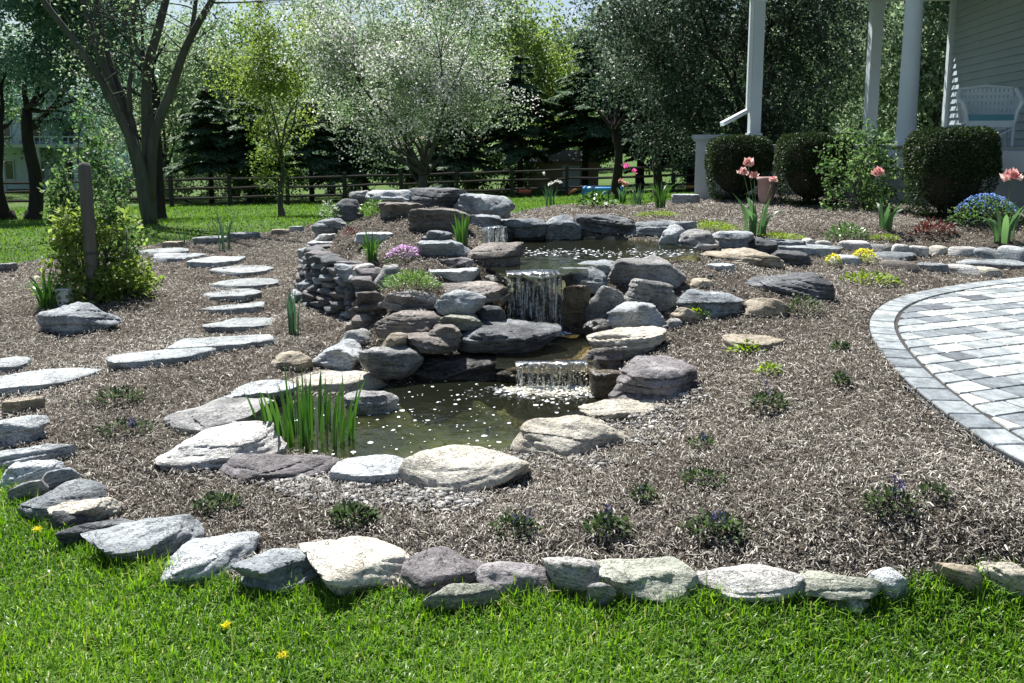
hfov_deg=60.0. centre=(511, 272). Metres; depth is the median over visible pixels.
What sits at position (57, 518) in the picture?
border stone
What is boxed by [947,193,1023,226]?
blue flower
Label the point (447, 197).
berm rock
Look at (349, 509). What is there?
mulch plant
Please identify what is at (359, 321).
stacked rock
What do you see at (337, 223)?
berm rock
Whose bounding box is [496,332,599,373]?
pond water
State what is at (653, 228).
pond rock
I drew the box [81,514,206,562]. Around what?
border stone
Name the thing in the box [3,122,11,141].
window
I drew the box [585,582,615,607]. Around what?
border stone
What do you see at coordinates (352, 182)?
background shrub
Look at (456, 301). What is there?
stacked rock
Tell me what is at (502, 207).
berm rock
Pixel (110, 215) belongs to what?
honeysuckle
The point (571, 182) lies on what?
door
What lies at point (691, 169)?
conifer
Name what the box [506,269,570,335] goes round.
waterfall
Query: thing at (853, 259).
edging stone
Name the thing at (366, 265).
berm rock
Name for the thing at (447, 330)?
stacked rock
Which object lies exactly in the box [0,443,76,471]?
border stone
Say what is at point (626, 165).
strap leaf plant
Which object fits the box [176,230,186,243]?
strap leaf plant
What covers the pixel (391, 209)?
berm rock
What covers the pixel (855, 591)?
border stone
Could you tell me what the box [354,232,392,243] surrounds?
berm rock
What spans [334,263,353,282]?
berm rock
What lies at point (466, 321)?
stacked rock
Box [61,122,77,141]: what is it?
window
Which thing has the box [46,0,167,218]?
shade tree
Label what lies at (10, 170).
window
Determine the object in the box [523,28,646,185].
conifer
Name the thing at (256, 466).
pond rock
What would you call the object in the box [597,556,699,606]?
border stone
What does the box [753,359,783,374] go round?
mulch plant
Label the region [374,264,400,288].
stacked rock
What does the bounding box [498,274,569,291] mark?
stacked rock
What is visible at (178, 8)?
sky
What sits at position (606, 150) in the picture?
conifer
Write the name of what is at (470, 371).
stacked rock
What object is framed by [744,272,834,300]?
pond rock
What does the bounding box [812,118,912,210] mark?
rose shrub
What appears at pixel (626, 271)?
pond rock
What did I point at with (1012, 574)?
border stone
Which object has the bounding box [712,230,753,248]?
pond rock
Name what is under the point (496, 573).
border stone
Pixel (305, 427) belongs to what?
iris clump
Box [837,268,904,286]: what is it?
mulch plant
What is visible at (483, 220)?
pond rock
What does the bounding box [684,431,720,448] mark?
mulch plant
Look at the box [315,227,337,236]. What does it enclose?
berm rock
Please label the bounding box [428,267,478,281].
berm rock
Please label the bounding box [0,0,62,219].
shade tree
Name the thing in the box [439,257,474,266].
berm rock
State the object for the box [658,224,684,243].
pond rock
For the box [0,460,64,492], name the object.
border stone
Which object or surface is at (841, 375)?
mulch plant
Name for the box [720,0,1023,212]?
house
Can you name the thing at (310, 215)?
back lawn grass
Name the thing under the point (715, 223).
ground cover
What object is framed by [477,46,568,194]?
conifer
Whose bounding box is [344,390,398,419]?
pond rock
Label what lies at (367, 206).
leafy plant
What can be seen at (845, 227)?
leafy plant
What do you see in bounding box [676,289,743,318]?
pond rock
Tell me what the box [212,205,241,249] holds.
strap leaf plant
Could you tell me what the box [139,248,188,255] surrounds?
stepping stone
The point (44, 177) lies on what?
window
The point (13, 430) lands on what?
border stone
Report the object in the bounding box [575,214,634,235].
pond rock
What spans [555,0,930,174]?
dark leaf tree
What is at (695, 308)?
mulch plant
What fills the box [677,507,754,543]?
mulch plant
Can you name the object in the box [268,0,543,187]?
crabapple tree
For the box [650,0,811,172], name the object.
background tree
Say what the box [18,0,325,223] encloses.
multi stem tree
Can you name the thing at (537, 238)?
pond rock
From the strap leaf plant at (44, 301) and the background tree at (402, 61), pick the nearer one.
the strap leaf plant at (44, 301)
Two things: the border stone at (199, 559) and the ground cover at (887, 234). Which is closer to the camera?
the border stone at (199, 559)
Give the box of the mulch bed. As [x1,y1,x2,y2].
[0,195,1023,604]
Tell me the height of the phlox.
0.181 m
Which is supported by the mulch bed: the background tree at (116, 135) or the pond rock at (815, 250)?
the pond rock at (815, 250)
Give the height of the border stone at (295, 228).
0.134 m
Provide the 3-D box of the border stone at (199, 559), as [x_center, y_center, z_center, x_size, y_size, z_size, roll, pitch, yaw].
[-1.116,1.084,3.296,0.352,0.135,0.217,-1,17,-20]
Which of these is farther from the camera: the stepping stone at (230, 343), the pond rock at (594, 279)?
the pond rock at (594, 279)
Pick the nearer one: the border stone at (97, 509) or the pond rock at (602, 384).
the border stone at (97, 509)
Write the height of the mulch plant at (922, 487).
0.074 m
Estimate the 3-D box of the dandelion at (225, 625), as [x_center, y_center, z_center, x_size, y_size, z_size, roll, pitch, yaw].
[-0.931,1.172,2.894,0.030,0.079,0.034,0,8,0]
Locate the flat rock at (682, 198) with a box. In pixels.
[671,194,699,203]
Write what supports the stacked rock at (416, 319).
on the mulch bed
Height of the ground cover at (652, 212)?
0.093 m
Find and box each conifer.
[165,86,264,203]
[205,98,294,202]
[256,93,370,201]
[307,83,409,190]
[388,90,509,187]
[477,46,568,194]
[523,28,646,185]
[570,5,692,190]
[623,5,734,189]
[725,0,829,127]
[854,17,944,143]
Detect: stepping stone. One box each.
[0,356,30,372]
[0,368,102,396]
[106,347,215,369]
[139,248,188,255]
[153,253,205,262]
[166,334,276,351]
[186,256,245,267]
[202,301,264,313]
[202,318,275,333]
[203,288,261,300]
[210,265,274,276]
[210,278,279,289]
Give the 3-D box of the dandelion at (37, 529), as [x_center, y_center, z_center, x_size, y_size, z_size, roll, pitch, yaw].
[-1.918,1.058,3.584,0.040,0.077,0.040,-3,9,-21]
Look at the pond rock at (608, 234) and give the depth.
9.13 m
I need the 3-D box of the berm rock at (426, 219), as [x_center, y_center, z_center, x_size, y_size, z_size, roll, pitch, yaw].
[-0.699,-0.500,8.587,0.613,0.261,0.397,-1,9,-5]
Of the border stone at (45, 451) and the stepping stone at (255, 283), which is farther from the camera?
the stepping stone at (255, 283)
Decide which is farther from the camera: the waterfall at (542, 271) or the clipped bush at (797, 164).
the clipped bush at (797, 164)
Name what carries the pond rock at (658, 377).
on the mulch bed
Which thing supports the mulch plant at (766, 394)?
on the mulch bed
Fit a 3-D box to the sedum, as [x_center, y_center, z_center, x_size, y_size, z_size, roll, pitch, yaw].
[-0.745,0.043,6.589,0.518,0.169,0.380,0,8,0]
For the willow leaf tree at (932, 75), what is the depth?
23.94 m
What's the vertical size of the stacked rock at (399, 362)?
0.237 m
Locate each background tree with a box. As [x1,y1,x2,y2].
[0,15,124,180]
[0,21,48,163]
[73,0,220,177]
[147,0,295,198]
[236,0,407,193]
[344,1,485,188]
[393,0,567,189]
[463,0,606,186]
[567,0,725,183]
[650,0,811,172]
[790,3,884,131]
[803,1,945,131]
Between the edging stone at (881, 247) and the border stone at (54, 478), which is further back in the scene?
the edging stone at (881, 247)
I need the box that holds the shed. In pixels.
[528,150,602,191]
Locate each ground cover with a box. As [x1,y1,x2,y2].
[636,210,682,216]
[697,220,742,230]
[755,231,805,239]
[867,232,901,240]
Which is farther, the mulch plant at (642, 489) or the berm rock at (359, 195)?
the berm rock at (359, 195)
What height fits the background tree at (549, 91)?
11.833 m
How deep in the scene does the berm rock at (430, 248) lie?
7.26 m
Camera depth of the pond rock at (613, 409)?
5.06 m
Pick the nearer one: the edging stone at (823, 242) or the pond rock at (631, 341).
the pond rock at (631, 341)
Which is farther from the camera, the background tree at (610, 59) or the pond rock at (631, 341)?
the background tree at (610, 59)
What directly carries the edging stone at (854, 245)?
on the mulch bed
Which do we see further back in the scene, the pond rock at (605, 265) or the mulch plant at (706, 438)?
the pond rock at (605, 265)
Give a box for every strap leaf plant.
[13,267,69,308]
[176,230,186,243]
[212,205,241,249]
[285,283,301,334]
[359,229,382,262]
[450,211,468,245]
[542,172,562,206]
[621,162,648,204]
[648,182,672,207]
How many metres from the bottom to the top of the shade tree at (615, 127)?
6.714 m
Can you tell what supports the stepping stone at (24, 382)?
on the mulch bed
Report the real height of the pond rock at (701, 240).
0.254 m
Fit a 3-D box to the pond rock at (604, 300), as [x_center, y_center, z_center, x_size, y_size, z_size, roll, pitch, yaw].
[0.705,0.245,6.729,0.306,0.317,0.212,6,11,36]
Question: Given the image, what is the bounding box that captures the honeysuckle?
[37,89,147,280]
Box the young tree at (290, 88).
[201,0,338,215]
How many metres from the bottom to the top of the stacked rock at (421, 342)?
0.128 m
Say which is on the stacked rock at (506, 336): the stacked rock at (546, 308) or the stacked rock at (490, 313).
the stacked rock at (490, 313)
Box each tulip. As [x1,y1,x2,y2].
[616,178,628,203]
[734,157,787,236]
[871,166,902,230]
[973,167,1023,243]
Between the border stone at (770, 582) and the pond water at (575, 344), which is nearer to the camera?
the border stone at (770, 582)
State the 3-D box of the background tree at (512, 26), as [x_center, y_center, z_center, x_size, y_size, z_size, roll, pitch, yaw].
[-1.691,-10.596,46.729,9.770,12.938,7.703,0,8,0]
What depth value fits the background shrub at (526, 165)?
44.49 m
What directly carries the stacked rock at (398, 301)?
on the mulch bed
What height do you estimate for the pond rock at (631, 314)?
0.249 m
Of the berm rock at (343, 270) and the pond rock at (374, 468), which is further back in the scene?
the berm rock at (343, 270)
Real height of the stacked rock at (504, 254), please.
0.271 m
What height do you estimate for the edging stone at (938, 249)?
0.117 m
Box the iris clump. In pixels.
[242,361,364,455]
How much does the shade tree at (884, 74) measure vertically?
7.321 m
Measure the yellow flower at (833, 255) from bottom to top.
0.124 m
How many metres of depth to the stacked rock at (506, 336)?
6.14 m
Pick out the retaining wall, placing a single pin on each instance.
(315, 271)
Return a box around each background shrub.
[72,150,181,201]
[133,139,231,201]
[219,162,308,201]
[292,150,398,198]
[372,143,477,192]
[459,145,542,193]
[644,134,721,187]
[834,115,859,142]
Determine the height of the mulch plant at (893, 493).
0.156 m
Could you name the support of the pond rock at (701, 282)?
on the mulch bed
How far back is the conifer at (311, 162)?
40.45 m
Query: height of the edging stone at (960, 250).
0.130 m
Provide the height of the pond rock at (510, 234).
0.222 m
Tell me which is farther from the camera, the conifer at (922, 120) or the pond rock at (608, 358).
the conifer at (922, 120)
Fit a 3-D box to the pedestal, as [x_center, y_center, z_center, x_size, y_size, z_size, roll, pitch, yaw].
[3.474,-1.800,15.100,0.800,1.080,0.680,2,9,16]
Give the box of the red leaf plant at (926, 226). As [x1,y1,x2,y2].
[909,216,957,235]
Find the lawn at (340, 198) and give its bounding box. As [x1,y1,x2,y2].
[0,142,1023,682]
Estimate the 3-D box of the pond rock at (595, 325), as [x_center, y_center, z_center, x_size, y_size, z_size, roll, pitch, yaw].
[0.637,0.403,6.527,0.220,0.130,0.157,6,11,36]
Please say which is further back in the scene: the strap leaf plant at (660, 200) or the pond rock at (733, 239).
the strap leaf plant at (660, 200)
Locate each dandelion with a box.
[31,525,41,538]
[220,621,230,636]
[277,650,288,660]
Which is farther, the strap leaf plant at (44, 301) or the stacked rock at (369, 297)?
the strap leaf plant at (44, 301)
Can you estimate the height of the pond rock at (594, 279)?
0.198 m
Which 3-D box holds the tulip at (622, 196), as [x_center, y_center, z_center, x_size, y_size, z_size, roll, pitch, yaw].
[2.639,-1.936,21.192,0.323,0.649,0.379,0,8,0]
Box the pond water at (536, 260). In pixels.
[486,239,701,278]
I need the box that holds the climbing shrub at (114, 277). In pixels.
[29,191,164,305]
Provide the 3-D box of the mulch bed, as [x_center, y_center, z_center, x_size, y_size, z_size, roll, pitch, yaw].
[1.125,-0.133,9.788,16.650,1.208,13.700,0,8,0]
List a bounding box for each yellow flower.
[823,253,841,264]
[853,248,877,262]
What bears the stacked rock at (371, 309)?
on the stacked rock at (359, 321)
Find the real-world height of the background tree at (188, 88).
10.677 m
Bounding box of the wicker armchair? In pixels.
[956,85,1023,145]
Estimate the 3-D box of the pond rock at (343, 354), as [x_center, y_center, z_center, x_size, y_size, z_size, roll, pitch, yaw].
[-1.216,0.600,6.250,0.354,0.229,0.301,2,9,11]
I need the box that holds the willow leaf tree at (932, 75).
[818,1,949,143]
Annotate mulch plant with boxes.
[83,383,144,405]
[90,417,160,439]
[189,490,248,517]
[321,498,381,529]
[486,509,544,540]
[582,504,635,543]
[627,481,660,505]
[677,466,732,488]
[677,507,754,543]
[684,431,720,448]
[688,305,711,318]
[726,338,766,352]
[744,379,791,411]
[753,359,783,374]
[787,292,828,314]
[828,370,853,383]
[830,338,851,351]
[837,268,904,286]
[854,473,930,516]
[913,479,953,500]
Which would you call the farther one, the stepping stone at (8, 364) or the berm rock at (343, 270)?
the berm rock at (343, 270)
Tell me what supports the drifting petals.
on the pond water at (536, 260)
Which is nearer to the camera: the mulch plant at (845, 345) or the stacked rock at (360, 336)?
the mulch plant at (845, 345)
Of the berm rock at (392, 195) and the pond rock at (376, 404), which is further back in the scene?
the berm rock at (392, 195)
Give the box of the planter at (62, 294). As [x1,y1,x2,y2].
[54,287,74,306]
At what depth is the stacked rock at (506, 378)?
5.93 m
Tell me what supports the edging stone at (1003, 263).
on the mulch bed
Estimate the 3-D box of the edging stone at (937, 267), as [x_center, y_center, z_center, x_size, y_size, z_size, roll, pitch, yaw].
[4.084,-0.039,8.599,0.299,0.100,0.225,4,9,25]
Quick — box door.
[562,166,579,190]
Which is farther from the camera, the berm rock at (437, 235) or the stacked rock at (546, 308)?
the berm rock at (437, 235)
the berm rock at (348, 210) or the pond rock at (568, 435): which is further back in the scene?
the berm rock at (348, 210)
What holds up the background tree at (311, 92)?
on the lawn at (340, 198)
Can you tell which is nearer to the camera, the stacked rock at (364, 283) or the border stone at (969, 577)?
the border stone at (969, 577)
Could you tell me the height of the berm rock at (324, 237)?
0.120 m
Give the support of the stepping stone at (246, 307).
on the mulch bed
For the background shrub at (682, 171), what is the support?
on the lawn at (340, 198)
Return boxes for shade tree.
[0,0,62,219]
[0,0,164,219]
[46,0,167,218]
[542,0,681,199]
[591,1,723,196]
[706,0,904,142]
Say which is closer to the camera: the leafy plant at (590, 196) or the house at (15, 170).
the leafy plant at (590, 196)
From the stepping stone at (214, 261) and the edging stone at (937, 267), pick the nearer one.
the edging stone at (937, 267)
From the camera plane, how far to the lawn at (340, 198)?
3.00 m
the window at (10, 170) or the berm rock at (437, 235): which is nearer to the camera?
the berm rock at (437, 235)
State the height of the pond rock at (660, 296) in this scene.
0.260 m
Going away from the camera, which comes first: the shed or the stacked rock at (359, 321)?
the stacked rock at (359, 321)
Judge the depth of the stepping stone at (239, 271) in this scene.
10.42 m
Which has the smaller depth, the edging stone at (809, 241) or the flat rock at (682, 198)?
the edging stone at (809, 241)
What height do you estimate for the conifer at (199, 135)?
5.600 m
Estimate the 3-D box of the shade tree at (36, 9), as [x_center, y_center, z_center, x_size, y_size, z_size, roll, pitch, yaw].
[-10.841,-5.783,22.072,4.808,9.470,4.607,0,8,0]
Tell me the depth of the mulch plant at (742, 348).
5.72 m
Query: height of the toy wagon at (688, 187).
0.426 m
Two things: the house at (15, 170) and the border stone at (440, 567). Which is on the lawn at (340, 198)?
the house at (15, 170)
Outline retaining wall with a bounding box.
[291,244,381,324]
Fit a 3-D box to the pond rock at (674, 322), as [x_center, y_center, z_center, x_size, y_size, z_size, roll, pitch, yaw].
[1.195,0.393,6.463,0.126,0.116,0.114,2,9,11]
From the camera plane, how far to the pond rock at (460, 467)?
3.99 m
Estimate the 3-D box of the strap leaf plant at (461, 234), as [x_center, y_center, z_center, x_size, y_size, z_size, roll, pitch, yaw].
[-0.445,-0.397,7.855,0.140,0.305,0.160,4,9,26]
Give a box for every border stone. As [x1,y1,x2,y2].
[0,262,17,272]
[0,415,48,447]
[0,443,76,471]
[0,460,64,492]
[1,396,45,415]
[7,479,49,504]
[17,478,105,523]
[41,467,80,489]
[45,510,89,531]
[47,497,122,522]
[55,518,134,544]
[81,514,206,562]
[161,531,258,587]
[162,241,183,247]
[192,236,226,243]
[230,232,260,238]
[230,548,319,600]
[270,229,289,234]
[289,226,303,231]
[299,536,409,596]
[400,546,484,601]
[422,583,499,611]
[476,561,551,606]
[542,556,601,606]
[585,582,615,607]
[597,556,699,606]
[697,564,804,606]
[796,569,881,613]
[867,567,910,601]
[932,562,982,598]
[975,561,1023,600]
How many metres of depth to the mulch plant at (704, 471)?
3.76 m
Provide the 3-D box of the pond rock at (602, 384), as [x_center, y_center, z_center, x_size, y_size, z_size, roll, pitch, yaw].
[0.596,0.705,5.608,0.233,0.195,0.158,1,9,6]
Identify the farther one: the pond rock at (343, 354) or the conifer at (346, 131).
the conifer at (346, 131)
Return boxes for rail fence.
[3,162,694,207]
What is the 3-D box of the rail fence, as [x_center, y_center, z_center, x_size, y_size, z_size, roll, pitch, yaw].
[-9.609,-3.647,37.917,43.610,2.196,0.139,-1,9,-6]
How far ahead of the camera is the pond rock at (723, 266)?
7.57 m
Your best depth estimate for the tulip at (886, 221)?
9.86 m
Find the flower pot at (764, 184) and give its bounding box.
[757,177,777,203]
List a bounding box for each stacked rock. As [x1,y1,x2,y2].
[340,328,371,345]
[345,313,375,331]
[349,305,384,315]
[350,276,375,290]
[355,289,384,305]
[358,344,423,379]
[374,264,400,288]
[374,306,440,338]
[377,290,438,311]
[382,332,407,346]
[406,332,461,353]
[414,353,508,390]
[427,323,461,338]
[434,289,486,315]
[438,313,483,330]
[440,281,512,302]
[458,318,561,354]
[467,242,524,273]
[477,305,505,320]
[496,369,588,394]
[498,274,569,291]
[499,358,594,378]
[504,289,569,335]
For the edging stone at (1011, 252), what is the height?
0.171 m
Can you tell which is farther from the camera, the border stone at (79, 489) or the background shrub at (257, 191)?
the background shrub at (257, 191)
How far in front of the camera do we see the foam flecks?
5.25 m
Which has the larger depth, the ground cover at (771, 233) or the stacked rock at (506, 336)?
the ground cover at (771, 233)
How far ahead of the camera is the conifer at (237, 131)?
40.80 m
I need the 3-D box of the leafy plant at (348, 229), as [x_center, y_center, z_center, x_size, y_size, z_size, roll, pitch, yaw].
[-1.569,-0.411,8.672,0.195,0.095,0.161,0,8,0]
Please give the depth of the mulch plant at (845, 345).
5.54 m
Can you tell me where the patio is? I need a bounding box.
[870,277,1023,470]
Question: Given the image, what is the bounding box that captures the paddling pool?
[581,185,623,194]
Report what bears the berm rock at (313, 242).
on the berm rock at (300, 251)
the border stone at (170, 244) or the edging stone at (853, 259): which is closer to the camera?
the edging stone at (853, 259)
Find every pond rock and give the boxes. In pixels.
[37,302,121,334]
[155,421,286,471]
[163,397,273,434]
[220,453,338,483]
[224,380,295,399]
[271,351,312,370]
[288,369,387,394]
[313,339,361,369]
[329,454,403,485]
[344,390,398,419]
[398,444,530,494]
[470,214,502,228]
[495,227,513,241]
[501,218,548,237]
[511,415,627,459]
[513,232,546,239]
[545,214,581,239]
[561,267,607,293]
[561,285,590,334]
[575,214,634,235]
[577,259,614,274]
[578,399,665,420]
[582,348,623,369]
[583,318,612,335]
[585,286,625,321]
[586,326,666,358]
[588,368,620,400]
[597,233,620,235]
[607,255,686,288]
[607,301,667,328]
[608,355,697,401]
[624,278,677,311]
[625,220,696,236]
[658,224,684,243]
[667,318,682,328]
[670,307,699,322]
[675,229,719,251]
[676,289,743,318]
[690,278,713,288]
[700,247,783,267]
[707,263,734,271]
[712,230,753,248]
[722,334,783,351]
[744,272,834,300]
[744,298,791,317]
[749,237,777,253]
[766,239,805,245]
[771,250,812,264]
[778,244,843,256]
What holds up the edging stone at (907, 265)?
on the mulch bed
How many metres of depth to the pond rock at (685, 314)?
6.47 m
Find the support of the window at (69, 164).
in the house at (15, 170)
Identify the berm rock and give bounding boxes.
[297,247,326,257]
[306,240,331,246]
[312,217,347,232]
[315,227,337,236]
[315,233,336,240]
[333,199,363,221]
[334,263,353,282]
[349,190,371,205]
[352,263,374,275]
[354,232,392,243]
[365,190,410,207]
[378,202,422,218]
[407,187,466,208]
[408,208,471,232]
[417,240,470,257]
[421,230,453,240]
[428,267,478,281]
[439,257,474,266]
[453,193,514,218]
[485,274,501,283]
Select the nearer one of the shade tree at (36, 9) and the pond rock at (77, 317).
the pond rock at (77, 317)
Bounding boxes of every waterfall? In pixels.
[482,225,506,242]
[500,360,591,404]
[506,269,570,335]
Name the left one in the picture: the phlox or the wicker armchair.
the phlox
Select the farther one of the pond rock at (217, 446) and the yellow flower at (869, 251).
the yellow flower at (869, 251)
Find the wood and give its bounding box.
[0,3,944,176]
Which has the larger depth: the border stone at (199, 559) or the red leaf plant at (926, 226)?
the red leaf plant at (926, 226)
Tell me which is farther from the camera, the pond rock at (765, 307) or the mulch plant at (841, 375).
the pond rock at (765, 307)
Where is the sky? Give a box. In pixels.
[0,0,942,141]
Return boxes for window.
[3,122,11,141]
[5,160,14,179]
[33,128,43,141]
[41,160,46,179]
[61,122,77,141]
[64,160,79,179]
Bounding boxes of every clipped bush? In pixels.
[704,134,774,200]
[773,131,854,205]
[901,125,1002,218]
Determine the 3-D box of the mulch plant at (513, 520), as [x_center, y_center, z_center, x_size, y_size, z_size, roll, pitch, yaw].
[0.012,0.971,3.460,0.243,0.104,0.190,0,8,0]
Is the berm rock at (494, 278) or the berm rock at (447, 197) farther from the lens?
the berm rock at (447, 197)
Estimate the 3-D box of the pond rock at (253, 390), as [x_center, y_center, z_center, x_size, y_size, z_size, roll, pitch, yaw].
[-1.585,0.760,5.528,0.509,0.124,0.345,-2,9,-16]
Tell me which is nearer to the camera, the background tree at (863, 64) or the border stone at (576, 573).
the border stone at (576, 573)
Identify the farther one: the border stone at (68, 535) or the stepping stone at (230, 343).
the stepping stone at (230, 343)
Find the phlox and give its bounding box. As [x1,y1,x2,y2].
[378,244,424,265]
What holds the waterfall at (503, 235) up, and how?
on the pond water at (536, 260)
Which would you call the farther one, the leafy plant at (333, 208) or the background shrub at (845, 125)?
the background shrub at (845, 125)
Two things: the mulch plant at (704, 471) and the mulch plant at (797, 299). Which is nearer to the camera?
the mulch plant at (704, 471)
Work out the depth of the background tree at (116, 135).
48.52 m
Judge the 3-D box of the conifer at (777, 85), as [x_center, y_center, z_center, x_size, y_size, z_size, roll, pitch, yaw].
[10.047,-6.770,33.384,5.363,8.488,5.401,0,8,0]
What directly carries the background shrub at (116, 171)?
on the lawn at (340, 198)
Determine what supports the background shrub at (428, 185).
on the lawn at (340, 198)
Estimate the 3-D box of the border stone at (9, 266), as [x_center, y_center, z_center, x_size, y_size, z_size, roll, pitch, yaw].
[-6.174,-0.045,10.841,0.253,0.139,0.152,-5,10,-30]
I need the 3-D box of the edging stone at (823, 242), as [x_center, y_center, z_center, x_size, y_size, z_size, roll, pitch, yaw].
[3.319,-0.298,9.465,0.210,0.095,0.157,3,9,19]
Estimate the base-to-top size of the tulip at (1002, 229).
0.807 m
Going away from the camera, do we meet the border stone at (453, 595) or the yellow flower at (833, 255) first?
the border stone at (453, 595)
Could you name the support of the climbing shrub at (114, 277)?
on the mulch bed
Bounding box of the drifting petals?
[526,248,691,258]
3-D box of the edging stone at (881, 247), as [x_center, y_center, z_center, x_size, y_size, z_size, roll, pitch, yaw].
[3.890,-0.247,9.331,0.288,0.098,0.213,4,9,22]
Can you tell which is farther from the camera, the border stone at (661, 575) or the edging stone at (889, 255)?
the edging stone at (889, 255)
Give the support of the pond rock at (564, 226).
on the mulch bed
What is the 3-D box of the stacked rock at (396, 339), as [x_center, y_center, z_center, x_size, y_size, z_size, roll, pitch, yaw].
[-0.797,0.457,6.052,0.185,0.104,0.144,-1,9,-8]
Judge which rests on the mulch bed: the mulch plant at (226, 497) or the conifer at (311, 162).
the mulch plant at (226, 497)
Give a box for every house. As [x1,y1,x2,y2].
[3,74,134,190]
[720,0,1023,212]
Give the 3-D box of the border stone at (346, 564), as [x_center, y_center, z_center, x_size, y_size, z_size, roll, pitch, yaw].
[-0.544,1.086,3.223,0.457,0.165,0.290,1,21,-11]
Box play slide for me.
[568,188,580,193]
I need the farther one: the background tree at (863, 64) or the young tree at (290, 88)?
the background tree at (863, 64)
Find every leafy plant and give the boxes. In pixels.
[319,199,339,217]
[342,226,356,234]
[357,199,383,213]
[574,188,616,206]
[822,221,869,239]
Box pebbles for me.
[11,258,755,512]
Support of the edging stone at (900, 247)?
on the mulch bed
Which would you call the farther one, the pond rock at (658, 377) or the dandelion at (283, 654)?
the pond rock at (658, 377)
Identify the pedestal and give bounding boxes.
[691,135,728,198]
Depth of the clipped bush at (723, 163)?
13.79 m
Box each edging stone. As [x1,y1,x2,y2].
[802,238,814,243]
[815,240,831,245]
[829,254,863,264]
[837,240,871,251]
[867,251,915,260]
[871,244,891,251]
[878,260,921,272]
[891,244,909,251]
[909,245,928,255]
[917,262,949,272]
[929,245,947,254]
[947,246,975,255]
[947,264,980,275]
[956,258,1023,268]
[971,247,1003,258]
[976,266,1004,276]
[997,245,1023,261]
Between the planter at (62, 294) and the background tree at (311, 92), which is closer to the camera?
the planter at (62, 294)
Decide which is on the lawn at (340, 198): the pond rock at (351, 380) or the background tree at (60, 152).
the background tree at (60, 152)
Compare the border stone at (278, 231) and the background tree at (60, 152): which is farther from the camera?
the background tree at (60, 152)
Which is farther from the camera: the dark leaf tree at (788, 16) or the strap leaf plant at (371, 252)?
the dark leaf tree at (788, 16)
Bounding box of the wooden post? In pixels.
[78,162,100,303]
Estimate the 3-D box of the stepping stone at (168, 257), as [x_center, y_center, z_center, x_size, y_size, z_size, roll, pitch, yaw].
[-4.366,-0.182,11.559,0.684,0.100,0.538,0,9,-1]
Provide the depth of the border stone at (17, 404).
5.09 m
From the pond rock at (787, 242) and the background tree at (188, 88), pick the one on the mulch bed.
the pond rock at (787, 242)
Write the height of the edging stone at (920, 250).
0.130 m
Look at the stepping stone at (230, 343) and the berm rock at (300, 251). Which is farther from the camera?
the berm rock at (300, 251)
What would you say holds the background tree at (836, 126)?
on the lawn at (340, 198)
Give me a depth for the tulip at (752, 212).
9.57 m
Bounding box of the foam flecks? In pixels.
[280,381,589,454]
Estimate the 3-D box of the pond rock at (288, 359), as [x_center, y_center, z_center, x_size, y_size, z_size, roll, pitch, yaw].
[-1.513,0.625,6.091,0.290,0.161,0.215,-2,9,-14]
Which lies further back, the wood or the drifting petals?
the wood
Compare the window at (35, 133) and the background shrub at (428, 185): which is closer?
the background shrub at (428, 185)
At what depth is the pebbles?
4.00 m
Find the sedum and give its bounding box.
[377,268,444,290]
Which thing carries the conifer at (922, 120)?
on the lawn at (340, 198)
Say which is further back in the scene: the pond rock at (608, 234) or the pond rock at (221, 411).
the pond rock at (608, 234)
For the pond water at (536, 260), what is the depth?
8.00 m
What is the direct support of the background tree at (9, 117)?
on the lawn at (340, 198)
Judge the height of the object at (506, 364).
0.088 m
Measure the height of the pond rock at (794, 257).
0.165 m
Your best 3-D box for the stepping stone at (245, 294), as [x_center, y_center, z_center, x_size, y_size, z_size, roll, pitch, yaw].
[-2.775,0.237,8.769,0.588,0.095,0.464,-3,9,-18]
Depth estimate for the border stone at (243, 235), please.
13.90 m
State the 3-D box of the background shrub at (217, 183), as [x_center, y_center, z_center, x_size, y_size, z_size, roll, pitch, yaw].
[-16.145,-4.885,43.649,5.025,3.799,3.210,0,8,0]
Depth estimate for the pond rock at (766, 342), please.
5.82 m
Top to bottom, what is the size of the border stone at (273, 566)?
0.156 m
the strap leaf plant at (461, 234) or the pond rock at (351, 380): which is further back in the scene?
the strap leaf plant at (461, 234)
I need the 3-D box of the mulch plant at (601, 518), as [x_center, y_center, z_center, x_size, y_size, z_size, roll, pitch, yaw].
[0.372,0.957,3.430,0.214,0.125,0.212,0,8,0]
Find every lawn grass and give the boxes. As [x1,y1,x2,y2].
[0,191,693,263]

